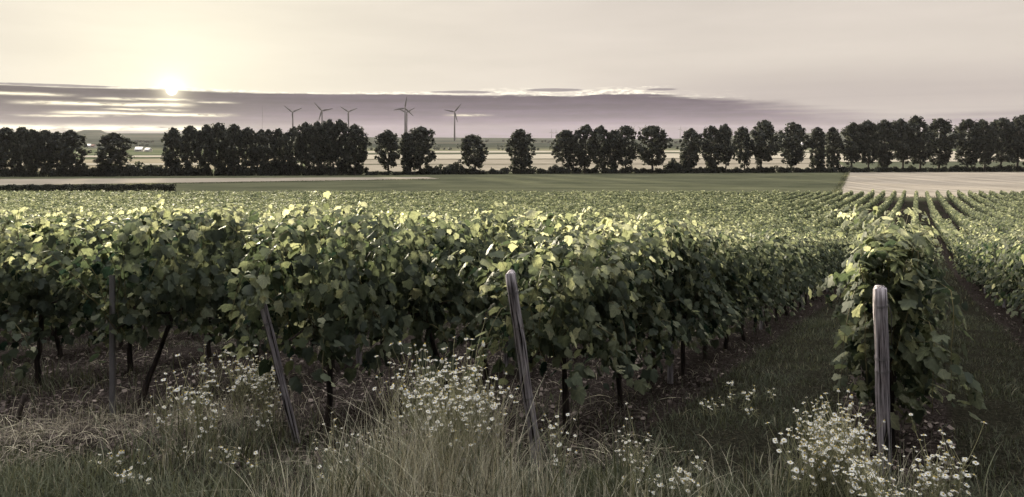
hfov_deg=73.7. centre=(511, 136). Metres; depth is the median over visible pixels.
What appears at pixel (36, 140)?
field tree
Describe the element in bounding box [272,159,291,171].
shrub
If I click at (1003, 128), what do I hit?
field tree
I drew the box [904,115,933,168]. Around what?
field tree
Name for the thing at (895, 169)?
shrub
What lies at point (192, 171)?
shrub
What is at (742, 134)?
field tree
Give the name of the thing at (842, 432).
daisy plant
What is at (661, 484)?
daisy plant
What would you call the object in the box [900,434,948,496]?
daisy plant
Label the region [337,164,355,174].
shrub
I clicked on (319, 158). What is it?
field tree
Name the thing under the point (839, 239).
grapevine
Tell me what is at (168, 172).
shrub
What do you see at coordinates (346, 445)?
daisy plant
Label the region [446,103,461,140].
wind turbine
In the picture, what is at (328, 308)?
grapevine
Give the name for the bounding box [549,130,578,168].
field tree
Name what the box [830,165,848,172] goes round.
shrub
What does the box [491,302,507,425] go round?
guy wire
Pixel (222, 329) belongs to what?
grapevine
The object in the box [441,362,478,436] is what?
daisy plant
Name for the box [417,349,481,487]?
daisy plant
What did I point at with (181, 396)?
daisy plant
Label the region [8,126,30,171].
field tree
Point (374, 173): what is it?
shrub
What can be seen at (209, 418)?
daisy plant
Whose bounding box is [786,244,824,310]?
grapevine
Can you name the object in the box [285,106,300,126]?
wind turbine
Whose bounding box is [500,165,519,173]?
shrub
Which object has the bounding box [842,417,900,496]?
daisy plant
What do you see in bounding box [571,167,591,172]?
shrub
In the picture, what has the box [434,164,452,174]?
shrub
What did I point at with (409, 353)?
daisy plant
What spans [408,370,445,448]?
daisy plant
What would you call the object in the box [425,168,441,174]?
shrub
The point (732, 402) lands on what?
daisy plant
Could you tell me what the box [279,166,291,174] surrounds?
shrub
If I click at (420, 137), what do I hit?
field tree
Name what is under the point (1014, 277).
grapevine
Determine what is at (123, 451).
daisy plant
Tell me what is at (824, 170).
shrub
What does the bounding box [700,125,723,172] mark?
field tree
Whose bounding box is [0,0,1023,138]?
sky
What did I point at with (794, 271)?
grapevine
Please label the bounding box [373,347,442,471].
daisy plant
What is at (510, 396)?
daisy plant
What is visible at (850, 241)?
grapevine
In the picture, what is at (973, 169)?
shrub
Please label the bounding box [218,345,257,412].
daisy plant
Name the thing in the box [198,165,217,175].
shrub
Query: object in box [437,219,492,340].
grapevine
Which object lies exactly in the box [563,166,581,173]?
shrub
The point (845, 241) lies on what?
grapevine
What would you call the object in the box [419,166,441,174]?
shrub
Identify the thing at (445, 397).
daisy plant
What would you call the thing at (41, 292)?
grapevine
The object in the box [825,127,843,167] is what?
field tree
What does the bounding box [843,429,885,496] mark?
daisy plant
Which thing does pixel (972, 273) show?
grapevine
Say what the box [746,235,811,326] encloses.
grapevine
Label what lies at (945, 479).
daisy plant
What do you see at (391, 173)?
shrub
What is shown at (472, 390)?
daisy plant
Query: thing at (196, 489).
grass
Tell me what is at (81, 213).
grapevine
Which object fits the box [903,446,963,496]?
daisy plant
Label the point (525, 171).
shrub
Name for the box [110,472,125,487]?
daisy plant
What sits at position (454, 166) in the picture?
shrub
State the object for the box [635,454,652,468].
daisy plant
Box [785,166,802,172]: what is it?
shrub
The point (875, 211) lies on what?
grapevine
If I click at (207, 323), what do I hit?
grapevine
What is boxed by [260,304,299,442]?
vineyard post
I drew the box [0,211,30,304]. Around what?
grapevine
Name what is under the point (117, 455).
daisy plant
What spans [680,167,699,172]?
shrub
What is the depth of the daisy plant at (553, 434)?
4.84 m
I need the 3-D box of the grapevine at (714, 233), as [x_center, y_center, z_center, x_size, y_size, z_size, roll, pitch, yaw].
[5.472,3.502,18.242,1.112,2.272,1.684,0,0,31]
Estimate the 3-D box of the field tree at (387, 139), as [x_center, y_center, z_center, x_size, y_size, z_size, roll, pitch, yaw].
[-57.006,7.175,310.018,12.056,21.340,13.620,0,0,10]
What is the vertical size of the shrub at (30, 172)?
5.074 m
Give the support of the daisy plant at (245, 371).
on the ground at (946, 412)
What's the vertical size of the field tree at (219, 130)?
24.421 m
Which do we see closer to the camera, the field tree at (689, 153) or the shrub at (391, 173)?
the shrub at (391, 173)
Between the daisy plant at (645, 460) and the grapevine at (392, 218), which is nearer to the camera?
the daisy plant at (645, 460)
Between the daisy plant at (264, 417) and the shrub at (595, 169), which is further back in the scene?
the shrub at (595, 169)
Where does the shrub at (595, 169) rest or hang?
on the green field at (790, 182)
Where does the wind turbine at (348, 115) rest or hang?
on the ground at (946, 412)
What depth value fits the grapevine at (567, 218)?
9.93 m
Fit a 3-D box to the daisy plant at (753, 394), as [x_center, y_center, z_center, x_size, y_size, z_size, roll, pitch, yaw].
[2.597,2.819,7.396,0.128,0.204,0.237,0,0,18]
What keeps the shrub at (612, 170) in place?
on the green field at (790, 182)
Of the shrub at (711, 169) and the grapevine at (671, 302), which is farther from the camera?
the shrub at (711, 169)
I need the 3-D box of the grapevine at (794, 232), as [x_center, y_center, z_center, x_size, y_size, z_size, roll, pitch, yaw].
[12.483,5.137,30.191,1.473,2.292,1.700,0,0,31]
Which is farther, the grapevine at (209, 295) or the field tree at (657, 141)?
the field tree at (657, 141)
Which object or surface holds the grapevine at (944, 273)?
on the ground at (946, 412)
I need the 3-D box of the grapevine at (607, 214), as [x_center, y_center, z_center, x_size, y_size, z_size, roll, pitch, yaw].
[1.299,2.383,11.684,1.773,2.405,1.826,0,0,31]
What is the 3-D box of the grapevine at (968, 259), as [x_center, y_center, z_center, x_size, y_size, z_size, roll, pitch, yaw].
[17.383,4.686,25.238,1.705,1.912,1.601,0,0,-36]
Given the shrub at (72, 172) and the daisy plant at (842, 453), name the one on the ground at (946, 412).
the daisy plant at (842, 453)
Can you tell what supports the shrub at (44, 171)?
on the green field at (790, 182)
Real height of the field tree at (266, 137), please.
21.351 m
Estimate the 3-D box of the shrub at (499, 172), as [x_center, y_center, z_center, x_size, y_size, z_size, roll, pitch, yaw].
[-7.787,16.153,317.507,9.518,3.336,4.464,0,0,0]
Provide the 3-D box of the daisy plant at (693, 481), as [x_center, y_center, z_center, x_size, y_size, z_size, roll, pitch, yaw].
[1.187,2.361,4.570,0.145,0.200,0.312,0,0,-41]
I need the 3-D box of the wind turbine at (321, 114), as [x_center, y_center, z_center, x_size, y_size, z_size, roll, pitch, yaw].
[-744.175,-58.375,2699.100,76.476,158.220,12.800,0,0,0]
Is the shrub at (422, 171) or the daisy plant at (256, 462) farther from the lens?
the shrub at (422, 171)
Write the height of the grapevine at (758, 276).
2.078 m
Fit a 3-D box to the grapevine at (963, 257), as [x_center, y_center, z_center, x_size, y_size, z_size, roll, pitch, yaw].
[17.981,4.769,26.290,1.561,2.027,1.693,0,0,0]
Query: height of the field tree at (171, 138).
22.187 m
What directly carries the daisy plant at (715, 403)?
on the ground at (946, 412)
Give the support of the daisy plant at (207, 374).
on the ground at (946, 412)
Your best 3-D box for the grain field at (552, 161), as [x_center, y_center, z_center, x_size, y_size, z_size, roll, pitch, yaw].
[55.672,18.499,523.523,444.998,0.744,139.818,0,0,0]
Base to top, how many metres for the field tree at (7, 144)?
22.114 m
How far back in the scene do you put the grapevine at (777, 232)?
26.31 m
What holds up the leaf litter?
on the ground at (946, 412)
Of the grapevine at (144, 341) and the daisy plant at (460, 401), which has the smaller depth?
the daisy plant at (460, 401)
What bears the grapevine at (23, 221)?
on the ground at (946, 412)
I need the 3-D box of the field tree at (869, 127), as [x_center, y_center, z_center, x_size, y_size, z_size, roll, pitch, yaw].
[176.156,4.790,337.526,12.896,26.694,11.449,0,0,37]
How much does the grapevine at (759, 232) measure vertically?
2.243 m
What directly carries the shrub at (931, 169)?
on the ground at (946, 412)
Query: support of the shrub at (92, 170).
on the green field at (790, 182)
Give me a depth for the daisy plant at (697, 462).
5.08 m
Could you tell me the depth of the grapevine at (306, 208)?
9.22 m
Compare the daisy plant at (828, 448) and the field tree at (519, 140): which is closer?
the daisy plant at (828, 448)
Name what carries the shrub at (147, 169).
on the green field at (790, 182)
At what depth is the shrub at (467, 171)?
315.58 m
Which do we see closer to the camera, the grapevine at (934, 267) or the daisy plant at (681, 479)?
the daisy plant at (681, 479)
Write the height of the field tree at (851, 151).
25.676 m
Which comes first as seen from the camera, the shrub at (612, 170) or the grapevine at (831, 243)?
the grapevine at (831, 243)
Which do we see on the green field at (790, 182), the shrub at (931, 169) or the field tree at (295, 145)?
the field tree at (295, 145)
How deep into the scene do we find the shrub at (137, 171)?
296.42 m
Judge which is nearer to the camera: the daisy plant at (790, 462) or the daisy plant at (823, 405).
the daisy plant at (790, 462)
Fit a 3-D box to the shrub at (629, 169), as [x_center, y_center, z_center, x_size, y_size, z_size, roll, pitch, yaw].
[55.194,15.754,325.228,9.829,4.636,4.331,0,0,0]
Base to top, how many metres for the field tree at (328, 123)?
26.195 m
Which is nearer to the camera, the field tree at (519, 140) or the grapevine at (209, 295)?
the grapevine at (209, 295)
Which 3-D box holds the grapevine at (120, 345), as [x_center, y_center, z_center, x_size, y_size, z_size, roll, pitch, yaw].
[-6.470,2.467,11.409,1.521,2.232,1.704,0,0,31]
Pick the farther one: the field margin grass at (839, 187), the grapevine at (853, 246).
the field margin grass at (839, 187)
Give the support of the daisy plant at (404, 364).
on the ground at (946, 412)
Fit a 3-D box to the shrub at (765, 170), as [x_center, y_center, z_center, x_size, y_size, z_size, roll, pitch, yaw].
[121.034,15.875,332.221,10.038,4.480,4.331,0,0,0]
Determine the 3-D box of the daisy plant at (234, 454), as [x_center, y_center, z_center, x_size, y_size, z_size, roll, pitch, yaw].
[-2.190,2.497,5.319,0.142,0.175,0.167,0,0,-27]
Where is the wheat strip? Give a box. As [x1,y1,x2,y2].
[0,177,436,184]
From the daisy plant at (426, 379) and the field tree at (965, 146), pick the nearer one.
the daisy plant at (426, 379)
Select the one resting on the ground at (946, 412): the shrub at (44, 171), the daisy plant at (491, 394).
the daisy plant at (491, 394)
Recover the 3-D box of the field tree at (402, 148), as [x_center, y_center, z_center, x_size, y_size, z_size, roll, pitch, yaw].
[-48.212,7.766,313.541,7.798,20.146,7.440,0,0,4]
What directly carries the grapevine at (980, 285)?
on the ground at (946, 412)
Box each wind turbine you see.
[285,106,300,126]
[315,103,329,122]
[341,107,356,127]
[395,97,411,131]
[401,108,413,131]
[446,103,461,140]
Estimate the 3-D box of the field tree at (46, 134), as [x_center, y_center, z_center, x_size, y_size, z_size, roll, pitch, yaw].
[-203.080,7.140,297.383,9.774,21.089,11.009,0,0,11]
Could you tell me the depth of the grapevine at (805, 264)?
15.89 m
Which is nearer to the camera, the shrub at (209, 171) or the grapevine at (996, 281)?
the grapevine at (996, 281)
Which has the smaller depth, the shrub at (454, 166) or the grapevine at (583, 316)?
the grapevine at (583, 316)
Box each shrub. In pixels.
[0,166,11,176]
[3,167,27,176]
[20,166,38,175]
[31,165,55,176]
[54,166,67,175]
[64,167,82,175]
[78,165,96,175]
[84,167,110,175]
[95,167,117,175]
[116,166,128,175]
[119,161,163,175]
[120,165,142,175]
[151,165,173,175]
[172,163,184,175]
[184,165,203,175]
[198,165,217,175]
[215,165,232,175]
[227,164,250,175]
[241,165,263,175]
[260,167,279,175]
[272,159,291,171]
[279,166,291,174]
[286,163,308,174]
[308,165,316,174]
[315,163,336,174]
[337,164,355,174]
[352,166,368,174]
[365,171,383,174]
[381,171,401,174]
[401,170,416,174]
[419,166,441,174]
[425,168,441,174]
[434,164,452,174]
[447,161,462,173]
[453,167,474,173]
[472,168,487,173]
[487,168,504,173]
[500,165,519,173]
[516,168,536,173]
[530,166,545,173]
[546,165,565,173]
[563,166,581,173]
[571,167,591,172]
[591,166,608,172]
[601,167,620,173]
[619,165,637,172]
[634,168,653,172]
[654,168,667,172]
[663,158,690,172]
[666,168,680,172]
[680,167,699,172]
[700,166,720,172]
[707,166,725,172]
[727,167,743,172]
[737,167,760,172]
[751,165,770,172]
[768,165,786,172]
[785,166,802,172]
[795,167,815,172]
[812,167,831,172]
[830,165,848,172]
[839,165,859,171]
[858,167,875,171]
[873,165,893,171]
[888,166,906,171]
[899,165,917,171]
[917,166,937,171]
[934,167,947,171]
[948,165,968,171]
[960,166,983,171]
[977,166,991,171]
[991,164,1011,171]
[1004,164,1023,171]
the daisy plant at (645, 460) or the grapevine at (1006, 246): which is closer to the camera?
the daisy plant at (645, 460)
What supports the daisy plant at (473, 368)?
on the ground at (946, 412)
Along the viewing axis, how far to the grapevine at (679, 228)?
15.66 m
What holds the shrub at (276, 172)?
on the green field at (790, 182)
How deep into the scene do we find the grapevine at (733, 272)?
9.98 m
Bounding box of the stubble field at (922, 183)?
[842,172,1023,196]
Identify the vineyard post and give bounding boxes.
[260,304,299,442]
[356,268,361,364]
[503,309,509,374]
[505,269,541,466]
[667,264,672,383]
[759,264,762,328]
[873,284,891,472]
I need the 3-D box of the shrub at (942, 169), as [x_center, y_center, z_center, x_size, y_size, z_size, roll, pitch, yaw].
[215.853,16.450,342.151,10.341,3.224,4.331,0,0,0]
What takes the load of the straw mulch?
on the ground at (946, 412)
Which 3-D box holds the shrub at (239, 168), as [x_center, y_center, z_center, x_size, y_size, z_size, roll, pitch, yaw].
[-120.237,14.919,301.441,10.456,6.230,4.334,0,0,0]
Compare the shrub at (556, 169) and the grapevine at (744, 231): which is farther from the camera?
the shrub at (556, 169)
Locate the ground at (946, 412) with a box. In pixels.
[0,130,1023,496]
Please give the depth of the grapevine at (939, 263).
10.84 m
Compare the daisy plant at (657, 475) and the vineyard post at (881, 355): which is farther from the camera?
the vineyard post at (881, 355)
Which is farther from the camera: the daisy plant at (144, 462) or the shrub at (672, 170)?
the shrub at (672, 170)
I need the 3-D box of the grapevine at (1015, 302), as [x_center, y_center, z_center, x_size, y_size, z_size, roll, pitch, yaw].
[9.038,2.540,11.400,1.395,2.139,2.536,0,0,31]
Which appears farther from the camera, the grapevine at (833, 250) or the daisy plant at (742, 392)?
the grapevine at (833, 250)
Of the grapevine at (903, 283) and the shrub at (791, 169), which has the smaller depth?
the grapevine at (903, 283)
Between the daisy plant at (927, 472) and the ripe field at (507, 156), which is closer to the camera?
the daisy plant at (927, 472)
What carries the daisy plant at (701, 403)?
on the ground at (946, 412)
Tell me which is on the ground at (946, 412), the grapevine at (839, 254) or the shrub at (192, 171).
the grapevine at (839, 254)
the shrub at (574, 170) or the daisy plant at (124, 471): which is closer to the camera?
the daisy plant at (124, 471)
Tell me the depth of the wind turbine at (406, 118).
2945.57 m
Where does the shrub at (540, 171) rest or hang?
on the green field at (790, 182)
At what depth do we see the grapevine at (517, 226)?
13.54 m
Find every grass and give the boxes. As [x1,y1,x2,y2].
[0,243,1023,496]
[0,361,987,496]
[1,172,958,197]
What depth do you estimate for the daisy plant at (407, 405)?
4.69 m
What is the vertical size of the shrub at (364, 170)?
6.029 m
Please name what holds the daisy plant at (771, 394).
on the ground at (946, 412)
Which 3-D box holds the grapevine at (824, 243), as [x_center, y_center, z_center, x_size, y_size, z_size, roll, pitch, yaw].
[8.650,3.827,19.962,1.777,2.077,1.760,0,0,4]
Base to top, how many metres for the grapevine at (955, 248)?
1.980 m
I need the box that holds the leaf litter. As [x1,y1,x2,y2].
[0,293,1023,496]
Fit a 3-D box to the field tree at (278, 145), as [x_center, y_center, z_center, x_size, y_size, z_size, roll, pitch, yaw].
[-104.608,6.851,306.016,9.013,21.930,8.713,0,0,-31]
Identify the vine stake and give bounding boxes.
[109,275,116,417]
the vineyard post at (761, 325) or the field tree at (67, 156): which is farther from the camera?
the field tree at (67, 156)
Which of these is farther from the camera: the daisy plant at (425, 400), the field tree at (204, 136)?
the field tree at (204, 136)
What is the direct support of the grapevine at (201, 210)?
on the ground at (946, 412)
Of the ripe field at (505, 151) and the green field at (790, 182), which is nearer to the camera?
the green field at (790, 182)
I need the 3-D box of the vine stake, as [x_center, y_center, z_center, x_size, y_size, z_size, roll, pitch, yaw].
[-4.015,2.155,6.877,0.071,1.520,0.029,0,0,0]
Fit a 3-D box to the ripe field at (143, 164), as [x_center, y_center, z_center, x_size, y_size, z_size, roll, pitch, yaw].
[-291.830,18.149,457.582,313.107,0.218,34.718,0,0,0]
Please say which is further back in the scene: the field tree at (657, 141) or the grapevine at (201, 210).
the field tree at (657, 141)
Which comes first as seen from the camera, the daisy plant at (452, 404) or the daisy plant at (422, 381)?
the daisy plant at (452, 404)
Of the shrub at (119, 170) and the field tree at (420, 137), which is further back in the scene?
the field tree at (420, 137)
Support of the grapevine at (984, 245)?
on the ground at (946, 412)
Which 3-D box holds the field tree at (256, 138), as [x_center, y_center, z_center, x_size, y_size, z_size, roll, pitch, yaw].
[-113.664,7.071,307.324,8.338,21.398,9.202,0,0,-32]
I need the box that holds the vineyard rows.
[0,189,1023,272]
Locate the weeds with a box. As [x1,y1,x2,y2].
[0,318,1000,496]
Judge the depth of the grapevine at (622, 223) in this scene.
12.51 m
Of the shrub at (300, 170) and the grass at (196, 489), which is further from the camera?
the shrub at (300, 170)
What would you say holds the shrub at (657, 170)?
on the green field at (790, 182)
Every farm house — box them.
[134,147,143,151]
[144,148,151,151]
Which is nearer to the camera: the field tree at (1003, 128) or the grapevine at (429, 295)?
the grapevine at (429, 295)
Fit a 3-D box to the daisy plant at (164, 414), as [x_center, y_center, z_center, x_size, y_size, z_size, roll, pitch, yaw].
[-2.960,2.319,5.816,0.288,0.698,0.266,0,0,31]
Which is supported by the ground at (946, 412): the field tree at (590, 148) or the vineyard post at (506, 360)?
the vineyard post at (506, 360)
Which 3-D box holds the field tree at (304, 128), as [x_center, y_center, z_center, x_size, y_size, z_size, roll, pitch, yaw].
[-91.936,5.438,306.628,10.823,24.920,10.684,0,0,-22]
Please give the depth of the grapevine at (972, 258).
21.80 m
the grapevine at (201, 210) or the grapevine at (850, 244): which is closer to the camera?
the grapevine at (201, 210)
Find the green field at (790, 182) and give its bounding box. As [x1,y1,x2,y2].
[0,172,844,194]
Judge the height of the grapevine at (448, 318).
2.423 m
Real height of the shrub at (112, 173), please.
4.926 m
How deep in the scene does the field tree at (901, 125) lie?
337.57 m
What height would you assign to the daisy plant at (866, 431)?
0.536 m
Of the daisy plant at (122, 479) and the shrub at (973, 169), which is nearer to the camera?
the daisy plant at (122, 479)
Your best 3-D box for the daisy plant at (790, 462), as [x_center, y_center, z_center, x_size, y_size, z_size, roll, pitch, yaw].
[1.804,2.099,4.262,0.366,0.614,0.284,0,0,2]
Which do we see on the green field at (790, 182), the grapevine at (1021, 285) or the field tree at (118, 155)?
the field tree at (118, 155)
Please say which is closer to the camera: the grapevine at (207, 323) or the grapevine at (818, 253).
the grapevine at (207, 323)
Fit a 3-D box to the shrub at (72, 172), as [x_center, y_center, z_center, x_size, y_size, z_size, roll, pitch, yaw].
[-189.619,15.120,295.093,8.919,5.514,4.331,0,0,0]
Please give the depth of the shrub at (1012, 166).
345.58 m
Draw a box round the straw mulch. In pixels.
[0,318,884,489]
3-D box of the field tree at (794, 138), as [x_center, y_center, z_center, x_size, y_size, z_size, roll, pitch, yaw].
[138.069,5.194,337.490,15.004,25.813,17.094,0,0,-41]
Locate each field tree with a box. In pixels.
[0,127,19,168]
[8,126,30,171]
[18,129,45,176]
[33,129,56,175]
[42,131,61,168]
[54,129,87,169]
[87,132,136,171]
[160,127,182,171]
[177,125,200,170]
[193,124,216,175]
[207,122,228,170]
[222,123,244,175]
[237,127,257,166]
[251,129,265,167]
[257,129,277,174]
[269,128,287,169]
[282,126,304,174]
[296,121,319,171]
[307,120,330,171]
[320,119,340,166]
[325,119,350,174]
[343,123,371,174]
[374,129,400,170]
[398,132,413,171]
[402,126,436,171]
[457,134,488,170]
[505,129,535,168]
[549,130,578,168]
[572,124,601,173]
[593,125,610,167]
[606,130,618,168]
[610,125,637,167]
[634,125,672,169]
[676,128,704,167]
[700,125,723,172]
[713,123,736,172]
[732,126,753,169]
[749,120,783,172]
[775,122,809,166]
[806,127,826,170]
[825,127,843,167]
[836,122,871,166]
[855,119,881,166]
[871,119,897,166]
[885,118,917,168]
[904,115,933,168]
[927,118,959,167]
[953,119,986,167]
[967,119,998,171]
[987,117,1023,164]
[1004,114,1023,171]
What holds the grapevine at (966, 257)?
on the ground at (946, 412)
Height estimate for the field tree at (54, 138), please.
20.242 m
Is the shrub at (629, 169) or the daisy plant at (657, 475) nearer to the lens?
the daisy plant at (657, 475)
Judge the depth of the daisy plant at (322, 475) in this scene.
4.81 m
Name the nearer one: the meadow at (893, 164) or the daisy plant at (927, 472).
the daisy plant at (927, 472)
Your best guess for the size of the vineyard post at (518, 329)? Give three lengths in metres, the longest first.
1.762 x 0.100 x 0.085 m
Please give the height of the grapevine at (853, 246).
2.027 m
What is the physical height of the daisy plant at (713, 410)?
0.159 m
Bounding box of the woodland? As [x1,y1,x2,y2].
[79,139,958,149]
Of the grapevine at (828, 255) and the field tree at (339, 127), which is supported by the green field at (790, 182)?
the field tree at (339, 127)
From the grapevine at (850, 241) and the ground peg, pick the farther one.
the grapevine at (850, 241)
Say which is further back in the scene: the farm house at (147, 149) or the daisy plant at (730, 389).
the farm house at (147, 149)
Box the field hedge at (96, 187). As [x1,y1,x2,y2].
[0,183,176,191]
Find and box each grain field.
[307,159,830,163]
[311,164,841,170]
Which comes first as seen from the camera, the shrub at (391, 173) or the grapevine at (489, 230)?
the grapevine at (489, 230)
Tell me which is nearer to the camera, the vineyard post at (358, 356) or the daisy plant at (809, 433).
the daisy plant at (809, 433)
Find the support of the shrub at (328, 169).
on the green field at (790, 182)
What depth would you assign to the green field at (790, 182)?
238.66 m
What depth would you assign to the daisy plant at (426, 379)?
4.75 m
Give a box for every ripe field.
[22,163,299,164]
[83,155,294,156]
[339,153,825,158]
[368,151,808,152]
[836,151,1023,161]
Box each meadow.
[357,152,810,153]
[843,162,1023,169]
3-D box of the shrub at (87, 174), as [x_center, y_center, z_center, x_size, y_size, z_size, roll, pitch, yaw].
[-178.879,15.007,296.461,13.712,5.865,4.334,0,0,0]
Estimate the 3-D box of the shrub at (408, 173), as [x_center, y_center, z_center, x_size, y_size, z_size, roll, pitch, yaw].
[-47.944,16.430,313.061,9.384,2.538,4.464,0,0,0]
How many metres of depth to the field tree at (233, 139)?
299.10 m
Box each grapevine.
[0,207,114,388]
[0,209,28,314]
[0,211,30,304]
[0,214,105,357]
[12,194,258,410]
[13,205,114,337]
[69,198,216,373]
[81,219,143,349]
[145,206,262,357]
[162,207,221,336]
[184,207,328,384]
[211,191,423,435]
[225,209,311,340]
[266,202,392,369]
[286,208,343,259]
[354,209,486,396]
[360,212,431,358]
[391,210,481,342]
[426,201,544,379]
[432,210,665,440]
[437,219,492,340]
[490,218,537,333]
[490,221,568,350]
[522,213,605,326]
[538,205,636,345]
[548,224,682,406]
[587,210,713,392]
[612,214,652,270]
[636,219,735,374]
[654,224,700,244]
[677,224,769,358]
[697,225,734,241]
[704,229,768,348]
[716,229,777,340]
[719,222,758,245]
[738,230,792,331]
[744,227,776,254]
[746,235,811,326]
[749,230,812,320]
[753,230,815,315]
[765,228,793,239]
[780,228,806,240]
[785,233,824,307]
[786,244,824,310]
[791,233,829,304]
[791,233,842,300]
[808,211,986,450]
[808,232,839,298]
[809,233,840,295]
[814,234,845,292]
[827,236,852,290]
[828,235,849,288]
[830,204,954,414]
[834,231,859,254]
[836,236,852,270]
[839,233,857,252]
[840,236,857,257]
[842,206,952,356]
[843,220,948,356]
[845,236,939,310]
[873,224,948,329]
[921,225,947,326]
[924,244,945,315]
[948,232,977,282]
[949,231,978,279]
[949,234,962,269]
[951,234,969,278]
[953,234,978,285]
[953,236,981,288]
[955,231,1007,295]
[957,236,978,286]
[960,234,991,293]
[961,228,1013,296]
[967,232,1018,299]
[967,236,983,291]
[969,237,1018,309]
[978,234,1018,305]
[979,228,1023,322]
[982,232,1022,310]
[985,231,1023,318]
[985,237,1022,317]
[987,232,1023,325]
[1000,229,1023,313]
[1003,240,1023,317]
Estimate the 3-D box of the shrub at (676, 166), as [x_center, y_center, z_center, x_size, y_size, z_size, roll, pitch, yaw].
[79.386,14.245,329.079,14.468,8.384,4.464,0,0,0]
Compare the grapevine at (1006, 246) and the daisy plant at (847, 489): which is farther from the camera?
the grapevine at (1006, 246)
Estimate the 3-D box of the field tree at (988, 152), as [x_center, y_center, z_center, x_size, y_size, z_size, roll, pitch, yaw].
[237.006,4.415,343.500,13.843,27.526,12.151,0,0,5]
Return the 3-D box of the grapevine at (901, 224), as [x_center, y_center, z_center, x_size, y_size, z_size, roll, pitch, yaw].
[3.764,1.792,6.822,1.192,2.184,2.417,0,0,31]
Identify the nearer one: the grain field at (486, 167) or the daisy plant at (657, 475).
the daisy plant at (657, 475)
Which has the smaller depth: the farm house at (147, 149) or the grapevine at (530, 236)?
the grapevine at (530, 236)
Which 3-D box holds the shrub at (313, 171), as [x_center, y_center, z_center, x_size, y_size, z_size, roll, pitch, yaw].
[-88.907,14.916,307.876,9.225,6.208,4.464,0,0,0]
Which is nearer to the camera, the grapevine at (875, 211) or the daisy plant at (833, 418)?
the daisy plant at (833, 418)
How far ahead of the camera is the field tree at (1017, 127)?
343.40 m
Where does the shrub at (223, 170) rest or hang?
on the green field at (790, 182)
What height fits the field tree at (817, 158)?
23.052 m
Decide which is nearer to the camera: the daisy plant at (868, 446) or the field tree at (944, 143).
the daisy plant at (868, 446)
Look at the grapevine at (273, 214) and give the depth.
11.15 m
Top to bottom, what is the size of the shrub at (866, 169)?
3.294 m
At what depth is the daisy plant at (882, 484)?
3.82 m
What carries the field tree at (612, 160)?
on the green field at (790, 182)
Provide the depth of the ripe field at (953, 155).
559.66 m
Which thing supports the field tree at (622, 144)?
on the green field at (790, 182)
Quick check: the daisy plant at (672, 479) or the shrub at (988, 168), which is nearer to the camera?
the daisy plant at (672, 479)
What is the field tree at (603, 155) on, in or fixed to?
on the green field at (790, 182)
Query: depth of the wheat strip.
257.61 m
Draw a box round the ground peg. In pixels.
[16,393,26,421]
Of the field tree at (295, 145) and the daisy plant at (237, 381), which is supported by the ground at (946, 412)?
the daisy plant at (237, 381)
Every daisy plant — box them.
[89,454,101,469]
[106,450,121,467]
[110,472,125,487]
[113,450,124,466]
[116,473,128,489]
[123,469,135,484]
[131,449,157,465]
[146,373,183,444]
[161,366,213,439]
[175,354,225,448]
[177,441,197,463]
[189,344,229,406]
[192,385,225,452]
[204,446,239,471]
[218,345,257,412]
[221,447,240,460]
[224,360,255,423]
[237,355,273,415]
[245,451,263,479]
[249,358,291,416]
[249,379,280,446]
[251,350,280,422]
[251,353,275,414]
[313,412,359,496]
[316,465,341,483]
[357,410,395,474]
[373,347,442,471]
[389,338,484,450]
[390,368,469,465]
[391,363,450,442]
[396,344,451,444]
[401,348,446,444]
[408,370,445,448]
[414,364,494,450]
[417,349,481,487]
[418,336,476,482]
[419,381,501,496]
[420,359,506,466]
[427,366,506,473]
[435,353,479,451]
[438,317,493,472]
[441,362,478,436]
[447,356,517,484]
[453,369,492,437]
[463,356,518,483]
[541,389,576,487]
[615,403,651,496]
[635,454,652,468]
[637,479,664,495]
[638,467,659,488]
[666,468,694,492]
[669,468,684,494]
[672,472,708,496]
[691,450,710,471]
[700,399,709,418]
[707,403,718,420]
[711,396,723,412]
[726,381,734,395]
[726,392,736,408]
[739,391,752,402]
[739,398,756,418]
[746,385,757,404]
[765,422,833,496]
[767,388,776,400]
[778,419,850,495]
[792,402,825,489]
[794,401,846,479]
[797,397,863,493]
[797,411,854,496]
[798,409,861,490]
[799,431,859,496]
[802,388,852,459]
[809,389,849,484]
[817,394,870,487]
[818,392,873,494]
[818,422,860,496]
[825,411,869,496]
[832,452,881,496]
[840,406,884,458]
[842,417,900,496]
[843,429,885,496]
[850,446,899,496]
[859,463,917,496]
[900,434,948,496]
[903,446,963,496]
[908,413,970,496]
[916,450,967,496]
[925,421,986,496]
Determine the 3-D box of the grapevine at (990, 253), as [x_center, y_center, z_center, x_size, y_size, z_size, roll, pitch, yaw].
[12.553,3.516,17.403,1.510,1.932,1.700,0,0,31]
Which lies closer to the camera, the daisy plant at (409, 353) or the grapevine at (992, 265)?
the daisy plant at (409, 353)
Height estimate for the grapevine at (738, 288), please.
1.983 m
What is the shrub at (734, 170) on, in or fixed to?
on the green field at (790, 182)
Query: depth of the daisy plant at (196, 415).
5.65 m
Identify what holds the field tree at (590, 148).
on the green field at (790, 182)
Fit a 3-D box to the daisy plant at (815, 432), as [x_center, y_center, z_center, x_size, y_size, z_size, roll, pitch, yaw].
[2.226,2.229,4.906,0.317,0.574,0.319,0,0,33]
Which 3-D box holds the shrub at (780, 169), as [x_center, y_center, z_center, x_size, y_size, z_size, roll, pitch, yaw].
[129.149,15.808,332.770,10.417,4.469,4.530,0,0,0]
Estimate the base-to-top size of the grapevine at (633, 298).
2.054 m
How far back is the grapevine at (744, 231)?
20.30 m
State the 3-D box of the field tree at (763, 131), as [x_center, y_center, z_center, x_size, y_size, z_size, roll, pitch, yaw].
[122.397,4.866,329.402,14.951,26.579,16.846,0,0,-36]
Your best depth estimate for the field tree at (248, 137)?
304.53 m
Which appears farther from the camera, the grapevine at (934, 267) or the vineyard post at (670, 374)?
the grapevine at (934, 267)

